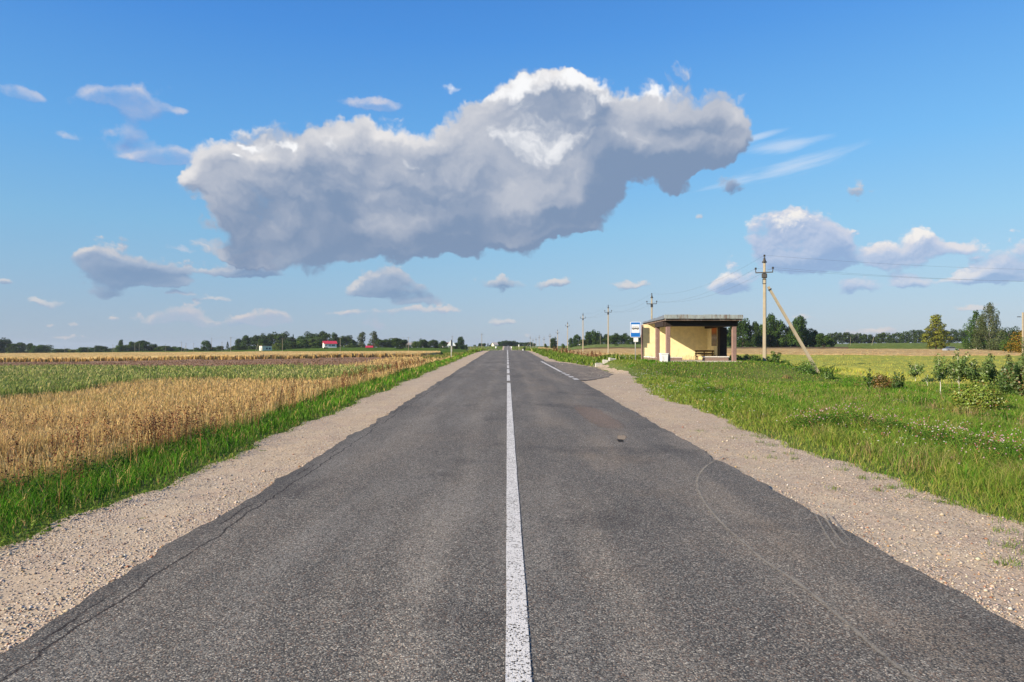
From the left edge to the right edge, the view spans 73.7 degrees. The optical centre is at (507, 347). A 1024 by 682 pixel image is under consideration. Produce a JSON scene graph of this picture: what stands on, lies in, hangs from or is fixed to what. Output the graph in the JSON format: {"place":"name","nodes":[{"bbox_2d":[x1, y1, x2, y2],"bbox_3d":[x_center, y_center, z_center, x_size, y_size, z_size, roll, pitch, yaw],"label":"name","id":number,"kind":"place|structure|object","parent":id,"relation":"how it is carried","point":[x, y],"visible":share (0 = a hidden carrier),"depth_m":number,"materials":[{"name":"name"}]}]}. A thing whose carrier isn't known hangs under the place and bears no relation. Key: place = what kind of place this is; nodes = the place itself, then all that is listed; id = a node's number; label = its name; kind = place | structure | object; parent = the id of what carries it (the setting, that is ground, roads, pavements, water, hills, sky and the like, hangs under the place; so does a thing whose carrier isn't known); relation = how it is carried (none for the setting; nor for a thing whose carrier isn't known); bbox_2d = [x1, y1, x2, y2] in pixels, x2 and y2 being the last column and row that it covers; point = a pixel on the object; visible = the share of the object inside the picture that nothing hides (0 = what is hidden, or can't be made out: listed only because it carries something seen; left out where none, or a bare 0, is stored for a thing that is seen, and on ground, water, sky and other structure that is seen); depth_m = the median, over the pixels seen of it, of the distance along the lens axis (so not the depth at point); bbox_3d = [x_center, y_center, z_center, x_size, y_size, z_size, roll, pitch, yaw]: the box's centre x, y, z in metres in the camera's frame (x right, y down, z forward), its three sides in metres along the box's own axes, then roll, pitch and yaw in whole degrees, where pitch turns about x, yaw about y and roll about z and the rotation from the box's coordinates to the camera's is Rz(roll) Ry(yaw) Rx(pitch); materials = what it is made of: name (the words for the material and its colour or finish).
{"place":"outdoors","nodes":[
{"label":"outdoors","id":0,"kind":"place"},
{"bbox_2d":[0,357,406,368],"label":"ploughed field","id":1,"kind":"structure","parent":0,"point":[308,359],"depth_m":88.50,"materials":[{"name":"brown soil"}]},
{"bbox_2d":[0,351,440,361],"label":"wheat field","id":2,"kind":"structure","parent":0,"point":[111,355],"depth_m":129.83,"materials":[{"name":"plant"}]},
{"bbox_2d":[48,347,465,352],"bbox_3d":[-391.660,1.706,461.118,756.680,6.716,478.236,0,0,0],"label":"green field","id":3,"kind":"structure","parent":0,"point":[443,350],"depth_m":488.87,"materials":[{"name":"plant"}]},
{"bbox_2d":[0,347,614,507],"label":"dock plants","id":4,"kind":"object","parent":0,"point":[210,424],"visible":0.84,"depth_m":11.32,"materials":[{"name":"plant"}]},
{"bbox_2d":[0,346,1023,681],"bbox_3d":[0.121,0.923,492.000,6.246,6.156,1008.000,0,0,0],"label":"road","id":5,"kind":"structure","parent":0,"point":[374,552],"depth_m":5.03,"materials":[{"name":"grey asphalt"}]},
{"bbox_2d":[505,383,531,681],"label":"line","id":6,"kind":"object","parent":5,"relation":"on","point":[510,648],"visible":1,"depth_m":4.87,"materials":[{"name":"paint"}]},
{"bbox_2d":[696,456,917,681],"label":"tyre mark","id":7,"kind":"object","parent":5,"relation":"on","point":[825,603],"visible":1,"depth_m":4.90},
{"bbox_2d":[0,344,1023,568],"bbox_3d":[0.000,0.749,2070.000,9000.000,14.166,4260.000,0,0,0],"label":"ground","id":8,"kind":"structure","parent":0,"point":[632,371],"depth_m":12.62,"materials":[{"name":"green plant"}]},
{"bbox_2d":[0,339,6,352],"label":"broadleaf tree","id":9,"kind":"object","parent":8,"relation":"on","point":[2,346],"visible":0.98,"depth_m":600.75,"materials":[{"name":"green plant"}]},
{"bbox_2d":[0,337,11,352],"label":"broadleaf tree","id":10,"kind":"object","parent":8,"relation":"on","point":[6,341],"visible":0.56,"depth_m":623.25,"materials":[{"name":"green plant"}]},
{"bbox_2d":[10,342,26,352],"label":"broadleaf tree","id":11,"kind":"object","parent":8,"relation":"on","point":[21,347],"visible":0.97,"depth_m":621.26,"materials":[{"name":"green plant"}]},
{"bbox_2d":[29,345,42,352],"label":"shrub","id":12,"kind":"object","parent":8,"relation":"on","point":[35,348],"visible":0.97,"depth_m":598.80,"materials":[{"name":"green plant"}]},
{"bbox_2d":[38,345,53,352],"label":"broadleaf tree","id":13,"kind":"object","parent":8,"relation":"on","point":[45,350],"visible":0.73,"depth_m":609.63,"materials":[{"name":"green plant"}]},
{"bbox_2d":[75,347,90,351],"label":"broadleaf tree","id":14,"kind":"object","parent":8,"relation":"on","point":[80,349],"visible":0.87,"depth_m":607.70,"materials":[{"name":"green plant"}]},
{"bbox_2d":[93,345,107,351],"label":"broadleaf tree","id":15,"kind":"object","parent":8,"relation":"on","point":[99,348],"visible":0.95,"depth_m":607.44,"materials":[{"name":"green plant"}]},
{"bbox_2d":[114,345,127,351],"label":"broadleaf tree","id":16,"kind":"object","parent":8,"relation":"on","point":[120,348],"visible":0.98,"depth_m":597.58,"materials":[{"name":"green plant"}]},
{"bbox_2d":[139,340,152,350],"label":"broadleaf tree","id":17,"kind":"object","parent":8,"relation":"on","point":[145,346],"visible":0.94,"depth_m":598.78,"materials":[{"name":"green plant"}]},
{"bbox_2d":[0,375,346,469],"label":"ripe crop","id":18,"kind":"object","parent":8,"relation":"on","point":[134,390],"visible":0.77,"depth_m":17.40,"materials":[{"name":"plant"}]},
{"bbox_2d":[0,362,395,403],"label":"green crop","id":19,"kind":"object","parent":8,"relation":"on","point":[26,379],"visible":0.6,"depth_m":33.30,"materials":[{"name":"green leafy plants"}]},
{"bbox_2d":[200,340,212,350],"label":"broadleaf tree","id":20,"kind":"object","parent":8,"relation":"on","point":[206,343],"visible":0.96,"depth_m":585.27,"materials":[{"name":"green plant"}]},
{"bbox_2d":[0,353,429,361],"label":"wheat edge","id":21,"kind":"object","parent":8,"relation":"on","point":[165,358],"visible":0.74,"depth_m":106.09,"materials":[{"name":"plant"}]},
{"bbox_2d":[0,353,457,496],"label":"dry grass","id":22,"kind":"structure","parent":8,"relation":"on","point":[207,417],"depth_m":12.83,"materials":[{"name":"plant"}]},
{"bbox_2d":[0,352,476,548],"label":"verge grass","id":23,"kind":"structure","parent":8,"relation":"on","point":[93,483],"depth_m":9.45,"materials":[{"name":"green plant"}]},
{"bbox_2d":[232,345,246,349],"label":"shrub","id":24,"kind":"object","parent":8,"relation":"on","point":[241,347],"visible":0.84,"depth_m":542.75,"materials":[{"name":"green plant"}]},
{"bbox_2d":[241,335,252,347],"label":"broadleaf tree","id":25,"kind":"object","parent":8,"relation":"on","point":[245,340],"visible":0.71,"depth_m":606.46,"materials":[{"name":"green plant"}]},
{"bbox_2d":[0,346,503,653],"bbox_3d":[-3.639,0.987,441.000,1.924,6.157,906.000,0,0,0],"label":"gravel shoulder","id":26,"kind":"object","parent":8,"relation":"on","point":[426,381],"visible":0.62,"depth_m":6.99},
{"bbox_2d":[0,387,1023,653],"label":"loose stones","id":27,"kind":"object","parent":26,"relation":"on","point":[112,577],"visible":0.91,"depth_m":6.19,"materials":[{"name":"beige gravel"}]},
{"bbox_2d":[255,339,271,348],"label":"broadleaf tree","id":28,"kind":"object","parent":8,"relation":"on","point":[262,342],"visible":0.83,"depth_m":542.15,"materials":[{"name":"green plant"}]},
{"bbox_2d":[259,346,271,350],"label":"farm building","id":29,"kind":"structure","parent":8,"relation":"on","point":[262,348],"depth_m":468.51,"materials":[{"name":"beige paint"}]},
{"bbox_2d":[273,331,289,345],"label":"broadleaf tree","id":30,"kind":"object","parent":8,"relation":"on","point":[278,337],"visible":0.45,"depth_m":625.70,"materials":[{"name":"green plant"}]},
{"bbox_2d":[287,342,303,348],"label":"broadleaf tree","id":31,"kind":"object","parent":8,"relation":"on","point":[295,346],"visible":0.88,"depth_m":543.39,"materials":[{"name":"green plant"}]},
{"bbox_2d":[296,338,312,347],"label":"broadleaf tree","id":32,"kind":"object","parent":8,"relation":"on","point":[303,342],"visible":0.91,"depth_m":542.20,"materials":[{"name":"green plant"}]},
{"bbox_2d":[304,332,318,347],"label":"broadleaf tree","id":33,"kind":"object","parent":8,"relation":"on","point":[308,335],"visible":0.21,"depth_m":622.68,"materials":[{"name":"green plant"}]},
{"bbox_2d":[306,338,321,347],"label":"broadleaf tree","id":34,"kind":"object","parent":8,"relation":"on","point":[314,342],"visible":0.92,"depth_m":542.39,"materials":[{"name":"green plant"}]},
{"bbox_2d":[318,331,330,347],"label":"broadleaf tree","id":35,"kind":"object","parent":8,"relation":"on","point":[324,335],"visible":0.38,"depth_m":622.07,"materials":[{"name":"green plant"}]},
{"bbox_2d":[322,340,336,347],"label":"farm house","id":36,"kind":"structure","parent":8,"relation":"on","point":[330,344],"depth_m":532.13,"materials":[{"name":"red metal"}]},
{"bbox_2d":[337,335,351,346],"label":"broadleaf tree","id":37,"kind":"object","parent":8,"relation":"on","point":[343,340],"visible":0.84,"depth_m":601.67,"materials":[{"name":"green plant"}]},
{"bbox_2d":[357,332,365,346],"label":"poplar tree","id":38,"kind":"object","parent":8,"relation":"on","point":[360,337],"visible":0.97,"depth_m":563.88,"materials":[{"name":"green plant"}]},
{"bbox_2d":[369,331,378,346],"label":"poplar tree","id":39,"kind":"object","parent":8,"relation":"on","point":[375,336],"visible":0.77,"depth_m":583.95,"materials":[{"name":"green plant"}]},
{"bbox_2d":[373,339,389,347],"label":"broadleaf tree","id":40,"kind":"object","parent":8,"relation":"on","point":[380,343],"visible":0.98,"depth_m":563.81,"materials":[{"name":"green plant"}]},
{"bbox_2d":[391,338,407,348],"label":"broadleaf tree","id":41,"kind":"object","parent":8,"relation":"on","point":[397,342],"visible":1,"depth_m":497.46,"materials":[{"name":"green plant"}]},
{"bbox_2d":[417,338,427,347],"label":"broadleaf tree","id":42,"kind":"object","parent":8,"relation":"on","point":[424,342],"visible":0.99,"depth_m":564.07,"materials":[{"name":"green plant"}]},
{"bbox_2d":[428,339,439,347],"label":"broadleaf tree","id":43,"kind":"object","parent":8,"relation":"on","point":[434,343],"visible":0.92,"depth_m":573.02,"materials":[{"name":"green plant"}]},
{"bbox_2d":[438,341,447,348],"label":"broadleaf tree","id":44,"kind":"object","parent":8,"relation":"on","point":[443,343],"visible":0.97,"depth_m":552.92,"materials":[{"name":"green plant"}]},
{"bbox_2d":[457,336,464,349],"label":"broadleaf tree","id":45,"kind":"object","parent":8,"relation":"on","point":[461,340],"visible":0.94,"depth_m":553.91,"materials":[{"name":"green plant"}]},
{"bbox_2d":[421,346,567,358],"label":"roadside grass","id":46,"kind":"structure","parent":8,"relation":"on","point":[447,354],"depth_m":119.83,"materials":[{"name":"green plant"}]},
{"bbox_2d":[550,337,556,348],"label":"broadleaf tree","id":47,"kind":"object","parent":8,"relation":"on","point":[553,342],"visible":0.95,"depth_m":538.52,"materials":[{"name":"green plant"}]},
{"bbox_2d":[573,334,581,346],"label":"broadleaf tree","id":48,"kind":"object","parent":8,"relation":"on","point":[576,338],"visible":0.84,"depth_m":514.22,"materials":[{"name":"green plant"}]},
{"bbox_2d":[584,334,591,344],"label":"broadleaf tree","id":49,"kind":"object","parent":8,"relation":"on","point":[588,339],"visible":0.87,"depth_m":514.52,"materials":[{"name":"green plant"}]},
{"bbox_2d":[591,331,602,344],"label":"broadleaf tree","id":50,"kind":"object","parent":8,"relation":"on","point":[594,339],"visible":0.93,"depth_m":506.70,"materials":[{"name":"green plant"}]},
{"bbox_2d":[604,305,611,352],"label":"utility pole","id":51,"kind":"object","parent":8,"relation":"on","point":[608,328],"visible":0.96,"depth_m":113.91,"materials":[{"name":"concrete"}]},
{"bbox_2d":[630,322,640,358],"bbox_3d":[8.374,-0.242,44.623,0.665,2.925,0.088,0,0,0],"label":"bus stop sign","id":52,"kind":"object","parent":8,"relation":"on","point":[635,329],"visible":0.99,"depth_m":44.59,"materials":[{"name":"metal"}]},
{"bbox_2d":[659,353,668,361],"bbox_3d":[8.980,0.595,39.150,0.470,0.590,0.420,0,0,0],"label":"litter bin","id":53,"kind":"object","parent":8,"relation":"on","point":[664,357],"visible":0.92,"depth_m":38.97,"materials":[{"name":"white paint"}]},
{"bbox_2d":[529,349,842,373],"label":"rough grass","id":54,"kind":"structure","parent":8,"relation":"on","point":[583,359],"depth_m":52.59,"materials":[{"name":"green plant"}]},
{"bbox_2d":[641,314,742,361],"bbox_3d":[11.232,-0.433,42.907,4.695,2.967,7.923,0,0,0],"label":"bus shelter","id":55,"kind":"object","parent":8,"relation":"on","point":[679,336],"visible":0.8,"depth_m":42.37,"materials":[{"name":"paint"}]},
{"bbox_2d":[695,350,714,359],"bbox_3d":[12.550,0.450,43.320,1.240,0.620,0.440,0,0,0],"label":"bench","id":56,"kind":"object","parent":55,"relation":"on","point":[703,354],"visible":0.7,"depth_m":43.44,"materials":[{"name":"brown wood"}]},
{"bbox_2d":[711,328,716,345],"bbox_3d":[13.156,-0.705,43.420,0.024,1.150,1.040,0,0,0],"label":"poster","id":57,"kind":"object","parent":55,"relation":"attached to","point":[713,336],"visible":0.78,"depth_m":43.40,"materials":[{"name":"beige paper"}]},
{"bbox_2d":[568,347,848,350],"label":"brown field","id":58,"kind":"structure","parent":8,"relation":"on","point":[728,347],"depth_m":304.23,"materials":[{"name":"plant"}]},
{"bbox_2d":[736,318,750,346],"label":"broadleaf tree","id":59,"kind":"object","parent":8,"relation":"on","point":[743,329],"visible":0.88,"depth_m":333.21,"materials":[{"name":"green plant"}]},
{"bbox_2d":[748,321,760,346],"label":"broadleaf tree","id":60,"kind":"object","parent":8,"relation":"on","point":[754,332],"visible":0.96,"depth_m":333.83,"materials":[{"name":"green plant"}]},
{"bbox_2d":[758,324,767,346],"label":"broadleaf tree","id":61,"kind":"object","parent":8,"relation":"on","point":[760,339],"visible":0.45,"depth_m":343.49,"materials":[{"name":"green plant"}]},
{"bbox_2d":[510,346,1023,627],"bbox_3d":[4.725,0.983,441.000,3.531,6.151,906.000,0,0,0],"label":"gravel shoulder","id":62,"kind":"object","parent":8,"relation":"on","point":[619,379],"visible":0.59,"depth_m":7.64},
{"bbox_2d":[766,313,778,346],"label":"broadleaf tree","id":63,"kind":"object","parent":8,"relation":"on","point":[772,326],"visible":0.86,"depth_m":343.29,"materials":[{"name":"green plant"}]},
{"bbox_2d":[764,351,786,363],"bbox_3d":[16.049,0.704,41.136,1.629,1.101,1.100,0,0,11],"label":"shrub","id":64,"kind":"object","parent":8,"relation":"on","point":[773,359],"visible":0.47,"depth_m":40.91,"materials":[{"name":"green plant"}]},
{"bbox_2d":[769,319,786,346],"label":"broadleaf tree","id":65,"kind":"object","parent":8,"relation":"on","point":[780,330],"visible":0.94,"depth_m":342.63,"materials":[{"name":"green plant"}]},
{"bbox_2d":[755,255,819,372],"bbox_3d":[19.360,-1.853,47.029,4.377,9.290,0.472,0,0,15],"label":"utility pole","id":66,"kind":"object","parent":8,"relation":"on","point":[764,277],"visible":0.96,"depth_m":47.39,"materials":[{"name":"concrete"}]},
{"bbox_2d":[786,315,806,346],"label":"broadleaf tree","id":67,"kind":"object","parent":8,"relation":"on","point":[799,323],"visible":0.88,"depth_m":338.00,"materials":[{"name":"green plant"}]},
{"bbox_2d":[577,355,1023,463],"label":"wild flowers","id":68,"kind":"object","parent":8,"relation":"on","point":[822,410],"visible":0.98,"depth_m":12.78,"materials":[{"name":"white plant"}]},
{"bbox_2d":[791,360,816,374],"bbox_3d":[16.353,1.158,37.528,1.434,1.050,1.602,0,0,-25],"label":"shrub","id":69,"kind":"object","parent":8,"relation":"on","point":[804,368],"visible":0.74,"depth_m":37.26,"materials":[{"name":"green plant"}]},
{"bbox_2d":[801,328,815,346],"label":"broadleaf tree","id":70,"kind":"object","parent":8,"relation":"on","point":[807,338],"visible":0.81,"depth_m":343.41,"materials":[{"name":"green plant"}]},
{"bbox_2d":[809,330,818,346],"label":"broadleaf tree","id":71,"kind":"object","parent":8,"relation":"on","point":[814,341],"visible":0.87,"depth_m":343.63,"materials":[{"name":"green plant"}]},
{"bbox_2d":[814,333,830,346],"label":"broadleaf tree","id":72,"kind":"object","parent":8,"relation":"on","point":[820,338],"visible":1,"depth_m":338.99,"materials":[{"name":"green plant"}]},
{"bbox_2d":[821,369,834,378],"bbox_3d":[16.911,1.386,36.003,0.593,0.596,0.652,0,0,0],"label":"shrub","id":73,"kind":"object","parent":8,"relation":"on","point":[828,375],"visible":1,"depth_m":35.90,"materials":[{"name":"green plant"}]},
{"bbox_2d":[639,361,1023,469],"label":"clover leaves","id":74,"kind":"object","parent":8,"relation":"on","point":[955,441],"visible":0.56,"depth_m":13.49,"materials":[{"name":"green plant"}]},
{"bbox_2d":[863,369,878,386],"bbox_3d":[15.466,1.338,28.990,0.618,0.996,0.484,0,0,39],"label":"shrub","id":75,"kind":"object","parent":8,"relation":"on","point":[869,383],"visible":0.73,"depth_m":28.95,"materials":[{"name":"green plant"}]},
{"bbox_2d":[737,354,1021,386],"bbox_3d":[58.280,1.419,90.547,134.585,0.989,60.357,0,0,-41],"label":"mustard field","id":76,"kind":"structure","parent":8,"relation":"on","point":[884,364],"depth_m":58.53,"materials":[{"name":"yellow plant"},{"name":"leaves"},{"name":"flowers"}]},
{"bbox_2d":[871,373,893,388],"bbox_3d":[15.609,1.445,28.432,0.808,0.783,0.867,0,0,-12],"label":"shrub","id":77,"kind":"object","parent":8,"relation":"on","point":[881,380],"visible":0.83,"depth_m":28.34,"materials":[{"name":"brown plant"}]},
{"bbox_2d":[891,371,905,389],"bbox_3d":[16.032,1.389,28.046,0.667,0.904,0.421,0,0,-25],"label":"shrub","id":78,"kind":"object","parent":8,"relation":"on","point":[897,384],"visible":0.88,"depth_m":27.95,"materials":[{"name":"green plant"}]},
{"bbox_2d":[907,363,924,380],"bbox_3d":[20.902,1.303,34.987,0.820,1.215,0.820,0,0,20],"label":"sapling","id":79,"kind":"object","parent":8,"relation":"on","point":[918,369],"visible":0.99,"depth_m":34.89,"materials":[{"name":"green plant"}]},
{"bbox_2d":[848,343,987,348],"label":"green field","id":80,"kind":"structure","parent":8,"relation":"on","point":[891,345],"depth_m":365.61,"materials":[{"name":"plant"}]},
{"bbox_2d":[817,329,1021,343],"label":"wood","id":81,"kind":"object","parent":8,"relation":"on","point":[839,337],"visible":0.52,"depth_m":661.63,"materials":[{"name":"green plant"}]},
{"bbox_2d":[919,314,953,348],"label":"lime tree","id":82,"kind":"object","parent":8,"relation":"on","point":[935,320],"visible":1,"depth_m":251.00,"materials":[{"name":"green plant"}]},
{"bbox_2d":[931,353,953,390],"bbox_3d":[16.227,1.047,25.393,0.728,1.740,0.840,0,0,25],"label":"sapling","id":83,"kind":"object","parent":8,"relation":"on","point":[939,373],"visible":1,"depth_m":25.42,"materials":[{"name":"green plant"}]},
{"bbox_2d":[943,348,970,387],"bbox_3d":[18.105,0.944,27.542,1.044,1.877,1.071,0,0,-44],"label":"sapling","id":84,"kind":"object","parent":8,"relation":"on","point":[957,374],"visible":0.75,"depth_m":27.46,"materials":[{"name":"green plant"}]},
{"bbox_2d":[961,310,988,349],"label":"birch tree","id":85,"kind":"object","parent":8,"relation":"on","point":[972,325],"visible":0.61,"depth_m":245.93,"materials":[{"name":"green plant"}]},
{"bbox_2d":[948,377,1010,414],"bbox_3d":[12.145,1.310,17.542,1.301,1.118,1.476,0,0,0],"label":"shrub","id":86,"kind":"object","parent":8,"relation":"on","point":[968,396],"visible":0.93,"depth_m":17.41,"materials":[{"name":"green plant"}]},
{"bbox_2d":[955,353,1013,387],"bbox_3d":[18.766,1.019,27.085,1.914,1.624,1.896,0,0,0],"label":"sapling","id":87,"kind":"object","parent":8,"relation":"on","point":[988,370],"visible":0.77,"depth_m":26.78,"materials":[{"name":"green plant"}]},
{"bbox_2d":[971,302,1004,349],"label":"birch tree","id":88,"kind":"object","parent":8,"relation":"on","point":[990,311],"visible":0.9,"depth_m":239.67,"materials":[{"name":"green plant"}]},
{"bbox_2d":[983,336,1010,350],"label":"broadleaf tree","id":89,"kind":"object","parent":8,"relation":"on","point":[995,346],"visible":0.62,"depth_m":203.82,"materials":[{"name":"green plant"}]},
{"bbox_2d":[994,358,1021,396],"bbox_3d":[17.905,1.104,23.899,1.631,1.630,1.284,0,0,-27],"label":"shrub","id":90,"kind":"object","parent":8,"relation":"on","point":[1007,386],"visible":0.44,"depth_m":23.85,"materials":[{"name":"green plant"}]},
{"bbox_2d":[999,326,1018,339],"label":"broadleaf tree","id":91,"kind":"object","parent":8,"relation":"on","point":[1009,332],"visible":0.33,"depth_m":259.84,"materials":[{"name":"green plant"}]},
{"bbox_2d":[999,337,1019,350],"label":"broadleaf tree","id":92,"kind":"object","parent":8,"relation":"on","point":[1001,345],"visible":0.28,"depth_m":190.03,"materials":[{"name":"green plant"}]},
{"bbox_2d":[1003,330,1021,352],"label":"maple tree","id":93,"kind":"object","parent":8,"relation":"on","point":[1017,348],"visible":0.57,"depth_m":150.41,"materials":[{"name":"orange plant"}]},
{"bbox_2d":[1002,337,1023,395],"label":"shrub","id":94,"kind":"object","parent":8,"relation":"on","point":[1016,380],"visible":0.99,"depth_m":23.13,"materials":[{"name":"green plant"}]},
{"bbox_2d":[1017,312,1023,352],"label":"utility pole","id":95,"kind":"object","parent":8,"relation":"on","point":[1022,326],"visible":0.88,"depth_m":119.90,"materials":[{"name":"concrete"}]},
{"bbox_2d":[0,0,1023,348],"label":"sky","id":96,"kind":"structure","parent":0,"point":[173,172],"materials":[{"name":"blue"}]},
{"bbox_2d":[546,361,612,380],"bbox_3d":[4.437,1.267,43.625,2.731,0.375,27.250,0,0,0],"label":"lay by","id":97,"kind":"object","parent":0,"point":[583,373],"visible":0.93,"depth_m":38.62,"materials":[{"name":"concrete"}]},
{"bbox_2d":[528,344,730,350],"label":"green field","id":98,"kind":"structure","parent":0,"point":[603,345],"depth_m":414.09,"materials":[{"name":"plant"}]},
{"bbox_2d":[538,347,1021,355],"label":"wheat field","id":99,"kind":"structure","parent":0,"point":[881,352],"depth_m":154.52,"materials":[{"name":"plant"}]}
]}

